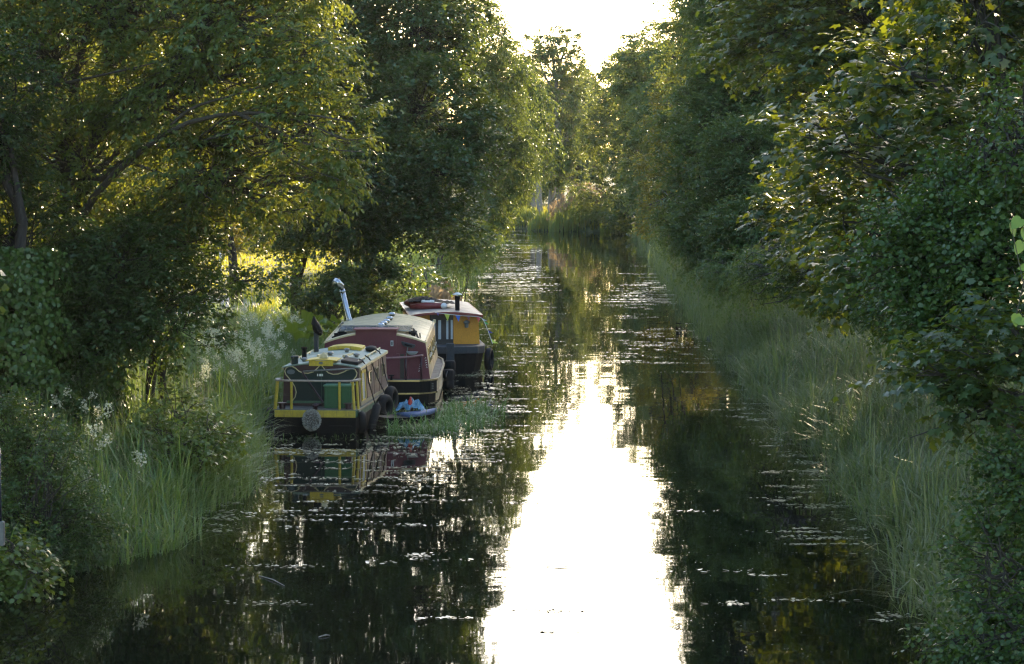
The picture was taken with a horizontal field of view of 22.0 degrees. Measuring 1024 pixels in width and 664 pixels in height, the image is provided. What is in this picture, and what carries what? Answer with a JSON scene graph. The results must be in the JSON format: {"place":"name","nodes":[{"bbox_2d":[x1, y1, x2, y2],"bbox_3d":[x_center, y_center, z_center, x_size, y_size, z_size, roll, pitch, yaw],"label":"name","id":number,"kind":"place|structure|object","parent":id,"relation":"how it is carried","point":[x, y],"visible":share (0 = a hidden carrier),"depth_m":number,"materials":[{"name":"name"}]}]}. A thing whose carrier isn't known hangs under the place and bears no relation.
{"place":"outdoors","nodes":[
{"label":"outdoors","id":0,"kind":"place"},
{"bbox_2d":[0,306,310,523],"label":"seeding grass","id":1,"kind":"structure","parent":0,"point":[211,373],"depth_m":52.77,"materials":[{"name":"plant"}]},
{"bbox_2d":[155,288,258,320],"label":"towpath","id":2,"kind":"structure","parent":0,"point":[226,305],"depth_m":99.84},
{"bbox_2d":[264,407,273,431],"bbox_3d":[-5.800,2.112,63.053,0.203,0.629,0.628,0,4,5],"label":"tyre fender","id":3,"kind":"object","parent":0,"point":[269,419],"visible":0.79,"depth_m":62.80,"materials":[{"name":"rubber"}]},
{"bbox_2d":[0,229,962,663],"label":"canal water","id":4,"kind":"structure","parent":0,"point":[642,459],"depth_m":45.02,"materials":[{"name":"black liquid"}]},
{"bbox_2d":[273,316,387,433],"bbox_3d":[-4.374,1.102,66.113,2.110,2.876,7.032,0,4,5],"label":"narrowboat","id":5,"kind":"object","parent":4,"relation":"on","point":[308,375],"visible":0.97,"depth_m":63.59,"materials":[{"name":"green paint"}]},
{"bbox_2d":[302,409,321,431],"bbox_3d":[-4.766,2.096,62.513,0.474,0.554,0.428,0,4,1],"label":"rope fender","id":6,"kind":"object","parent":5,"relation":"hanging from","point":[311,419],"visible":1,"depth_m":62.41,"materials":[{"name":"fabric"}]},
{"bbox_2d":[323,383,355,407],"bbox_3d":[-4.153,1.535,63.233,0.710,0.558,0.510,0,4,5],"label":"storage box","id":7,"kind":"object","parent":5,"relation":"on","point":[330,395],"visible":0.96,"depth_m":63.01,"materials":[{"name":"green paint"}]},
{"bbox_2d":[358,411,365,432],"bbox_3d":[-3.586,2.160,62.778,0.158,0.538,0.538,-1,4,-9],"label":"tyre fender","id":8,"kind":"object","parent":5,"relation":"hanging from","point":[362,421],"visible":1,"depth_m":62.56,"materials":[{"name":"rubber"}]},
{"bbox_2d":[360,369,366,400],"bbox_3d":[-3.625,1.306,64.025,0.062,0.761,0.620,0,4,5],"label":"window","id":9,"kind":"structure","parent":5,"relation":"in","point":[363,373],"depth_m":64.03,"materials":[{"name":"glass"}]},
{"bbox_2d":[359,358,375,403],"bbox_3d":[-3.487,1.285,64.594,0.159,1.323,0.766,2,4,32],"label":"mooring rope","id":10,"kind":"object","parent":5,"relation":"attached to","point":[368,381],"visible":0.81,"depth_m":64.55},
{"bbox_2d":[367,401,380,428],"bbox_3d":[-3.348,2.054,63.927,0.220,0.920,0.214,10,-38,5],"label":"sausage fender","id":11,"kind":"object","parent":5,"relation":"hanging from","point":[374,416],"visible":1,"depth_m":63.83,"materials":[{"name":"rubber"}]},
{"bbox_2d":[376,394,393,414],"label":"tyre fender","id":12,"kind":"object","parent":5,"relation":"hanging from","point":[386,403],"visible":0.8,"depth_m":65.61,"materials":[{"name":"rubber"}]},
{"bbox_2d":[385,386,397,407],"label":"tyre fender","id":13,"kind":"object","parent":5,"relation":"hanging from","point":[392,391],"visible":0.47,"depth_m":67.13,"materials":[{"name":"rubber"}]},
{"bbox_2d":[324,278,444,403],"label":"widebeam boat","id":14,"kind":"object","parent":4,"relation":"on","point":[415,364],"visible":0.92,"depth_m":70.55,"materials":[{"name":"paint"}]},
{"bbox_2d":[443,369,453,388],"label":"barrel fender","id":15,"kind":"object","parent":14,"relation":"attached to","point":[448,381],"visible":0.94,"depth_m":74.52,"materials":[{"name":"rubber"}]},
{"bbox_2d":[444,360,454,378],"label":"barrel fender","id":16,"kind":"object","parent":14,"relation":"attached to","point":[449,364],"visible":0.41,"depth_m":77.00,"materials":[{"name":"rubber"}]},
{"bbox_2d":[273,394,522,441],"bbox_3d":[-1.976,2.095,65.199,4.474,0.746,10.787,2,4,22],"label":"bur reed","id":17,"kind":"object","parent":4,"relation":"in","point":[446,418],"visible":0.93,"depth_m":64.21,"materials":[{"name":"plant"}]},
{"bbox_2d":[376,408,436,426],"bbox_3d":[-2.558,2.141,64.672,1.600,0.490,0.873,-2,4,-31],"label":"dinghy","id":18,"kind":"object","parent":4,"relation":"on","point":[430,413],"visible":0.53,"depth_m":64.40,"materials":[{"name":"plastic"}]},
{"bbox_2d":[396,398,424,410],"bbox_3d":[-2.510,1.773,65.050,0.756,0.327,0.564,0,4,1],"label":"tarp","id":19,"kind":"object","parent":18,"relation":"in","point":[414,404],"visible":1,"depth_m":64.89,"materials":[{"name":"plastic"}]},
{"bbox_2d":[399,292,484,373],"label":"canal boat","id":20,"kind":"object","parent":4,"relation":"on","point":[460,343],"visible":0.6,"depth_m":82.38,"materials":[{"name":"multicoloured"}]},
{"bbox_2d":[410,302,441,308],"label":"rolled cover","id":21,"kind":"object","parent":20,"relation":"on","point":[427,305],"visible":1,"depth_m":83.92,"materials":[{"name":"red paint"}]},
{"bbox_2d":[408,296,454,303],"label":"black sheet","id":22,"kind":"object","parent":20,"relation":"on","point":[418,299],"visible":0.98,"depth_m":84.64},
{"bbox_2d":[435,312,496,343],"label":"bunting","id":23,"kind":"object","parent":20,"relation":"attached to","point":[458,318],"visible":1,"depth_m":82.03,"materials":[{"name":"multicoloured fabric"}]},
{"bbox_2d":[422,280,462,300],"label":"reed bed","id":24,"kind":"object","parent":4,"relation":"in","point":[436,292],"visible":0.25,"depth_m":104.84,"materials":[{"name":"beige plant"}]},
{"bbox_2d":[274,364,835,658],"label":"floating petals","id":25,"kind":"object","parent":4,"relation":"on","point":[573,564],"visible":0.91,"depth_m":41.49,"materials":[{"name":"plant"}]},
{"bbox_2d":[187,234,922,632],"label":"floating weed","id":26,"kind":"object","parent":4,"relation":"on","point":[231,512],"visible":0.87,"depth_m":56.34,"materials":[{"name":"plant"}]},
{"bbox_2d":[484,347,493,369],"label":"tyre fender","id":27,"kind":"object","parent":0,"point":[488,359],"visible":1,"depth_m":81.33,"materials":[{"name":"rubber"}]},
{"bbox_2d":[339,0,683,161],"label":"sky","id":28,"kind":"structure","parent":0,"point":[602,22],"materials":[{"name":"white"}]},
{"bbox_2d":[27,165,1023,618],"bbox_3d":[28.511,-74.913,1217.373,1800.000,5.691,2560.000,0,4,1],"label":"ground","id":29,"kind":"structure","parent":0,"point":[578,229],"depth_m":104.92,"materials":[{"name":"plant"}]},
{"bbox_2d":[0,448,4,545],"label":"gate post","id":30,"kind":"object","parent":29,"relation":"on","point":[2,533],"visible":1,"depth_m":37.90,"materials":[{"name":"grey metal"}]},
{"bbox_2d":[0,270,9,314],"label":"towpath tree","id":31,"kind":"object","parent":29,"relation":"on","point":[4,287],"visible":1,"depth_m":39.45,"materials":[{"name":"green plant"}]},
{"bbox_2d":[0,29,58,246],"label":"towpath tree","id":32,"kind":"object","parent":29,"relation":"on","point":[38,184],"visible":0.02,"depth_m":63.56,"materials":[{"name":"green plant"}]},
{"bbox_2d":[0,514,77,604],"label":"bay shrub","id":33,"kind":"object","parent":29,"relation":"on","point":[22,588],"visible":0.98,"depth_m":38.82,"materials":[{"name":"green plant"}]},
{"bbox_2d":[0,0,96,245],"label":"towpath tree","id":34,"kind":"object","parent":29,"relation":"on","point":[41,136],"visible":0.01,"depth_m":74.12,"materials":[{"name":"green plant"}]},
{"bbox_2d":[0,0,107,225],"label":"towpath tree","id":35,"kind":"object","parent":29,"relation":"on","point":[56,132],"depth_m":86.81,"materials":[{"name":"green plant"}]},
{"bbox_2d":[0,19,112,429],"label":"ivy covered tree","id":36,"kind":"object","parent":29,"relation":"on","point":[27,298],"visible":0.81,"depth_m":51.76,"materials":[{"name":"green plant"}]},
{"bbox_2d":[51,386,71,435],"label":"meadowsweet","id":37,"kind":"object","parent":29,"relation":"on","point":[54,401],"visible":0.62,"depth_m":49.94,"materials":[{"name":"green plant"}]},
{"bbox_2d":[0,386,136,583],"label":"privet shrub","id":38,"kind":"object","parent":29,"relation":"on","point":[31,468],"visible":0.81,"depth_m":41.50,"materials":[{"name":"green plant"}]},
{"bbox_2d":[74,389,97,454],"bbox_3d":[-8.068,1.727,49.965,0.425,1.252,0.559,2,4,32],"label":"meadowsweet","id":39,"kind":"object","parent":29,"relation":"on","point":[89,397],"visible":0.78,"depth_m":49.99,"materials":[{"name":"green plant"}]},
{"bbox_2d":[0,263,180,442],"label":"stunted tree","id":40,"kind":"object","parent":29,"relation":"on","point":[110,378],"visible":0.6,"depth_m":52.04,"materials":[{"name":"green plant"}]},
{"bbox_2d":[78,423,105,490],"bbox_3d":[-7.323,2.223,45.483,0.532,1.304,0.780,2,4,30],"label":"meadowsweet","id":41,"kind":"object","parent":29,"relation":"on","point":[89,427],"visible":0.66,"depth_m":45.50,"materials":[{"name":"green plant"}]},
{"bbox_2d":[11,4,181,241],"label":"meadow tree","id":42,"kind":"object","parent":29,"relation":"on","point":[101,42],"visible":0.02,"depth_m":148.39,"materials":[{"name":"green plant"}]},
{"bbox_2d":[92,404,111,463],"bbox_3d":[-7.814,1.971,50.381,0.382,1.228,0.548,1,4,19],"label":"meadowsweet","id":43,"kind":"object","parent":29,"relation":"on","point":[99,433],"visible":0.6,"depth_m":50.25,"materials":[{"name":"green plant"}]},
{"bbox_2d":[91,402,113,466],"bbox_3d":[-7.713,1.923,49.217,0.392,1.263,0.564,2,4,32],"label":"meadowsweet","id":44,"kind":"object","parent":29,"relation":"on","point":[94,442],"visible":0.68,"depth_m":49.27,"materials":[{"name":"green plant"}]},
{"bbox_2d":[90,420,115,494],"bbox_3d":[-7.045,2.274,45.456,0.662,1.483,0.503,3,5,43],"label":"meadowsweet","id":45,"kind":"object","parent":29,"relation":"on","point":[99,444],"visible":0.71,"depth_m":45.38,"materials":[{"name":"green plant"}]},
{"bbox_2d":[120,450,148,524],"bbox_3d":[-6.441,2.679,45.040,0.542,1.330,0.796,-1,4,-9],"label":"meadowsweet","id":46,"kind":"object","parent":29,"relation":"on","point":[138,454],"visible":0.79,"depth_m":45.12,"materials":[{"name":"green plant"}]},
{"bbox_2d":[10,190,302,414],"bbox_3d":[-7.403,-0.172,53.711,5.934,5.443,4.960,0,4,1],"label":"holm tree","id":47,"kind":"object","parent":29,"relation":"on","point":[144,270],"visible":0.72,"depth_m":52.88,"materials":[{"name":"green plant"}]},
{"bbox_2d":[78,375,255,489],"bbox_3d":[-6.405,2.111,50.302,2.869,2.416,3.975,-3,5,-35],"label":"bramble","id":48,"kind":"object","parent":29,"relation":"on","point":[206,420],"visible":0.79,"depth_m":49.78,"materials":[{"name":"green plant"}]},
{"bbox_2d":[91,0,277,306],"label":"alder","id":49,"kind":"object","parent":29,"relation":"on","point":[233,258],"visible":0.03,"depth_m":98.07,"materials":[{"name":"green plant"}]},
{"bbox_2d":[193,358,208,398],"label":"meadowsweet","id":50,"kind":"object","parent":29,"relation":"on","point":[199,384],"visible":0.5,"depth_m":63.58,"materials":[{"name":"green plant"}]},
{"bbox_2d":[0,0,404,321],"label":"plum tree","id":51,"kind":"object","parent":29,"relation":"on","point":[221,31],"visible":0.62,"depth_m":53.75,"materials":[{"name":"green plant"}]},
{"bbox_2d":[201,365,227,409],"bbox_3d":[-6.956,1.488,61.529,0.688,1.540,0.479,-2,4,-27],"label":"meadowsweet","id":52,"kind":"object","parent":29,"relation":"on","point":[202,371],"visible":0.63,"depth_m":61.44,"materials":[{"name":"white plant"}]},
{"bbox_2d":[213,352,222,390],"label":"meadowsweet","id":53,"kind":"object","parent":29,"relation":"on","point":[218,369],"visible":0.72,"depth_m":64.20,"materials":[{"name":"green plant"}]},
{"bbox_2d":[200,202,250,256],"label":"meadow bush","id":54,"kind":"object","parent":29,"relation":"on","point":[239,249],"visible":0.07,"depth_m":150.18,"materials":[{"name":"green plant"}]},
{"bbox_2d":[223,349,241,395],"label":"meadowsweet","id":55,"kind":"object","parent":29,"relation":"on","point":[231,370],"visible":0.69,"depth_m":64.69,"materials":[{"name":"green plant"}]},
{"bbox_2d":[227,369,239,410],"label":"meadowsweet","id":56,"kind":"object","parent":29,"relation":"on","point":[232,372],"visible":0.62,"depth_m":62.59,"materials":[{"name":"green plant"}]},
{"bbox_2d":[243,363,255,409],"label":"meadowsweet","id":57,"kind":"object","parent":29,"relation":"on","point":[249,391],"visible":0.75,"depth_m":64.25,"materials":[{"name":"green plant"}]},
{"bbox_2d":[241,305,258,336],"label":"meadowsweet","id":58,"kind":"object","parent":29,"relation":"on","point":[251,314],"visible":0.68,"depth_m":78.25,"materials":[{"name":"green plant"}]},
{"bbox_2d":[233,174,268,241],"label":"meadow bush","id":59,"kind":"object","parent":29,"relation":"on","point":[242,233],"visible":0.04,"depth_m":175.08,"materials":[{"name":"green plant"}]},
{"bbox_2d":[0,218,504,597],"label":"bank grass","id":60,"kind":"structure","parent":29,"relation":"on","point":[240,473],"depth_m":50.39,"materials":[{"name":"plant"}]},
{"bbox_2d":[243,342,263,383],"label":"meadowsweet","id":61,"kind":"object","parent":29,"relation":"on","point":[259,355],"visible":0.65,"depth_m":66.25,"materials":[{"name":"white plant"}]},
{"bbox_2d":[247,359,266,411],"bbox_3d":[-6.307,1.356,64.829,0.566,1.422,0.539,4,5,44],"label":"meadowsweet","id":62,"kind":"object","parent":29,"relation":"on","point":[259,386],"visible":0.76,"depth_m":64.82,"materials":[{"name":"white plant"}]},
{"bbox_2d":[261,328,277,373],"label":"meadowsweet","id":63,"kind":"object","parent":29,"relation":"on","point":[266,335],"visible":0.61,"depth_m":70.47,"materials":[{"name":"white plant"}]},
{"bbox_2d":[267,322,285,364],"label":"meadowsweet","id":64,"kind":"object","parent":29,"relation":"on","point":[281,327],"visible":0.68,"depth_m":73.43,"materials":[{"name":"white plant"}]},
{"bbox_2d":[268,307,285,339],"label":"meadowsweet","id":65,"kind":"object","parent":29,"relation":"on","point":[277,316],"visible":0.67,"depth_m":79.59,"materials":[{"name":"white plant"}]},
{"bbox_2d":[269,339,285,382],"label":"meadowsweet","id":66,"kind":"object","parent":29,"relation":"on","point":[276,352],"visible":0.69,"depth_m":69.94,"materials":[{"name":"white plant"}]},
{"bbox_2d":[256,215,299,251],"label":"meadow bush","id":67,"kind":"object","parent":29,"relation":"on","point":[275,235],"visible":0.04,"depth_m":157.95,"materials":[{"name":"green plant"}]},
{"bbox_2d":[275,310,323,352],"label":"butterbur","id":68,"kind":"object","parent":29,"relation":"on","point":[294,331],"visible":0.66,"depth_m":77.14,"materials":[{"name":"green plant"}]},
{"bbox_2d":[222,0,415,319],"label":"alder","id":69,"kind":"object","parent":29,"relation":"on","point":[287,247],"visible":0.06,"depth_m":87.49,"materials":[{"name":"green plant"}]},
{"bbox_2d":[319,314,340,341],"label":"butterbur","id":70,"kind":"object","parent":29,"relation":"on","point":[330,325],"visible":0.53,"depth_m":78.28,"materials":[{"name":"green plant"}]},
{"bbox_2d":[265,228,412,334],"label":"shadowed shrub","id":71,"kind":"object","parent":29,"relation":"on","point":[364,292],"visible":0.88,"depth_m":84.85,"materials":[{"name":"green plant"}]},
{"bbox_2d":[277,0,455,325],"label":"alder","id":72,"kind":"object","parent":29,"relation":"on","point":[375,211],"visible":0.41,"depth_m":85.61,"materials":[{"name":"green plant"}]},
{"bbox_2d":[374,237,453,310],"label":"dogwood","id":73,"kind":"object","parent":29,"relation":"on","point":[413,285],"visible":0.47,"depth_m":97.58,"materials":[{"name":"green plant"}]},
{"bbox_2d":[393,28,469,192],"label":"meadow tree","id":74,"kind":"object","parent":29,"relation":"on","point":[444,103],"depth_m":217.21,"materials":[{"name":"green plant"}]},
{"bbox_2d":[349,0,521,315],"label":"alder","id":75,"kind":"object","parent":29,"relation":"on","point":[442,64],"visible":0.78,"depth_m":87.50,"materials":[{"name":"green plant"}]},
{"bbox_2d":[419,214,512,304],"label":"sallow shrub","id":76,"kind":"object","parent":29,"relation":"on","point":[488,257],"visible":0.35,"depth_m":112.48,"materials":[{"name":"green plant"}]},
{"bbox_2d":[430,0,552,274],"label":"ash tree","id":77,"kind":"object","parent":29,"relation":"on","point":[501,64],"visible":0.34,"depth_m":136.89,"materials":[{"name":"green plant"}]},
{"bbox_2d":[459,144,549,206],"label":"bend tree","id":78,"kind":"object","parent":29,"relation":"on","point":[546,193],"depth_m":281.73,"materials":[{"name":"green plant"}]},
{"bbox_2d":[471,82,544,220],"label":"ash tree","id":79,"kind":"object","parent":29,"relation":"on","point":[521,170],"visible":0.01,"depth_m":193.77,"materials":[{"name":"green plant"}]},
{"bbox_2d":[457,40,568,264],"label":"ash tree","id":80,"kind":"object","parent":29,"relation":"on","point":[554,138],"visible":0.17,"depth_m":151.29,"materials":[{"name":"green plant"}]},
{"bbox_2d":[502,206,536,227],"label":"reed bed","id":81,"kind":"object","parent":29,"relation":"on","point":[529,214],"visible":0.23,"depth_m":250.04,"materials":[{"name":"green plant"}]},
{"bbox_2d":[497,64,564,214],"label":"willow","id":82,"kind":"object","parent":29,"relation":"on","point":[536,204],"visible":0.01,"depth_m":257.63,"materials":[{"name":"green plant"}]},
{"bbox_2d":[527,209,550,230],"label":"reed bed","id":83,"kind":"object","parent":29,"relation":"on","point":[544,222],"visible":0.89,"depth_m":241.53,"materials":[{"name":"green plant"}]},
{"bbox_2d":[517,24,598,213],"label":"willow","id":84,"kind":"object","parent":29,"relation":"on","point":[573,101],"visible":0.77,"depth_m":244.25,"materials":[{"name":"green plant"}]},
{"bbox_2d":[547,182,607,231],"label":"reed bed","id":85,"kind":"object","parent":29,"relation":"on","point":[558,219],"visible":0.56,"depth_m":239.71,"materials":[{"name":"green plant"}]},
{"bbox_2d":[542,66,618,203],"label":"bend tree","id":86,"kind":"object","parent":29,"relation":"on","point":[578,168],"visible":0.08,"depth_m":296.84,"materials":[{"name":"green plant"}]},
{"bbox_2d":[565,55,661,234],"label":"hawthorn clump","id":87,"kind":"object","parent":29,"relation":"on","point":[611,151],"visible":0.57,"depth_m":234.11,"materials":[{"name":"green plant"}]},
{"bbox_2d":[599,221,632,232],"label":"reed bed","id":88,"kind":"object","parent":29,"relation":"on","point":[602,230],"visible":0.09,"depth_m":236.76,"materials":[{"name":"green plant"}]},
{"bbox_2d":[589,194,645,239],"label":"blackthorn","id":89,"kind":"object","parent":29,"relation":"on","point":[615,216],"visible":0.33,"depth_m":225.58,"materials":[{"name":"green plant"}]},
{"bbox_2d":[599,37,671,183],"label":"bend tree","id":90,"kind":"object","parent":29,"relation":"on","point":[626,46],"visible":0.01,"depth_m":326.43,"materials":[{"name":"green plant"}]},
{"bbox_2d":[598,11,694,244],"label":"elm","id":91,"kind":"object","parent":29,"relation":"on","point":[633,94],"visible":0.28,"depth_m":190.61,"materials":[{"name":"green plant"}]},
{"bbox_2d":[628,67,699,241],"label":"hawthorn","id":92,"kind":"object","parent":29,"relation":"on","point":[643,163],"visible":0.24,"depth_m":139.99,"materials":[{"name":"green plant"}]},
{"bbox_2d":[642,0,722,127],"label":"elm","id":93,"kind":"object","parent":29,"relation":"on","point":[662,58],"visible":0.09,"depth_m":128.21,"materials":[{"name":"green plant"}]},
{"bbox_2d":[640,167,804,344],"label":"sallow shrub","id":94,"kind":"object","parent":29,"relation":"on","point":[715,286],"visible":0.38,"depth_m":83.68,"materials":[{"name":"green plant"}]},
{"bbox_2d":[643,0,853,318],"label":"ash tree","id":95,"kind":"object","parent":29,"relation":"on","point":[722,147],"visible":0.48,"depth_m":91.71,"materials":[{"name":"green plant"}]},
{"bbox_2d":[630,221,1023,663],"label":"pale bank grass","id":96,"kind":"structure","parent":29,"relation":"on","point":[858,462],"depth_m":56.29,"materials":[{"name":"plant"}]},
{"bbox_2d":[728,226,973,366],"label":"elder shrub","id":97,"kind":"object","parent":29,"relation":"on","point":[762,276],"visible":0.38,"depth_m":65.24,"materials":[{"name":"green plant"}]},
{"bbox_2d":[683,0,1023,338],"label":"sycamore","id":98,"kind":"object","parent":29,"relation":"on","point":[798,68],"visible":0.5,"depth_m":62.66,"materials":[{"name":"green plant"}]},
{"bbox_2d":[736,7,1017,207],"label":"tree","id":99,"kind":"object","parent":29,"relation":"on","point":[867,169],"visible":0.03,"depth_m":100.76,"materials":[{"name":"green plant"}]},
{"bbox_2d":[737,0,1023,333],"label":"young sycamore","id":100,"kind":"object","parent":29,"relation":"on","point":[925,17],"visible":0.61,"depth_m":39.20,"materials":[{"name":"green plant"}]},
{"bbox_2d":[745,304,1021,556],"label":"seeding grass","id":101,"kind":"structure","parent":29,"relation":"on","point":[879,392],"depth_m":58.20,"materials":[{"name":"plant"}]},
{"bbox_2d":[829,47,1023,527],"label":"hazel","id":102,"kind":"object","parent":29,"relation":"on","point":[946,254],"visible":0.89,"depth_m":35.14,"materials":[{"name":"green plant"}]},
{"bbox_2d":[832,273,1023,479],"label":"leaning sycamore","id":103,"kind":"object","parent":29,"relation":"on","point":[1007,361],"visible":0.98,"depth_m":32.71,"materials":[{"name":"green plant"}]},
{"bbox_2d":[894,381,1023,663],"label":"alder shrub","id":104,"kind":"object","parent":29,"relation":"on","point":[1001,642],"visible":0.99,"depth_m":30.98,"materials":[{"name":"green plant"}]},
{"bbox_2d":[949,8,1023,177],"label":"tree","id":105,"kind":"object","parent":29,"relation":"on","point":[967,76],"visible":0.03,"depth_m":82.02,"materials":[{"name":"green plant"}]},
{"bbox_2d":[1009,215,1023,326],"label":"lime sapling","id":106,"kind":"object","parent":29,"relation":"on","point":[1014,225],"visible":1,"depth_m":14.94,"materials":[{"name":"green plant"}]},
{"bbox_2d":[662,248,807,326],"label":"seeding grass","id":107,"kind":"structure","parent":0,"point":[727,297],"depth_m":94.04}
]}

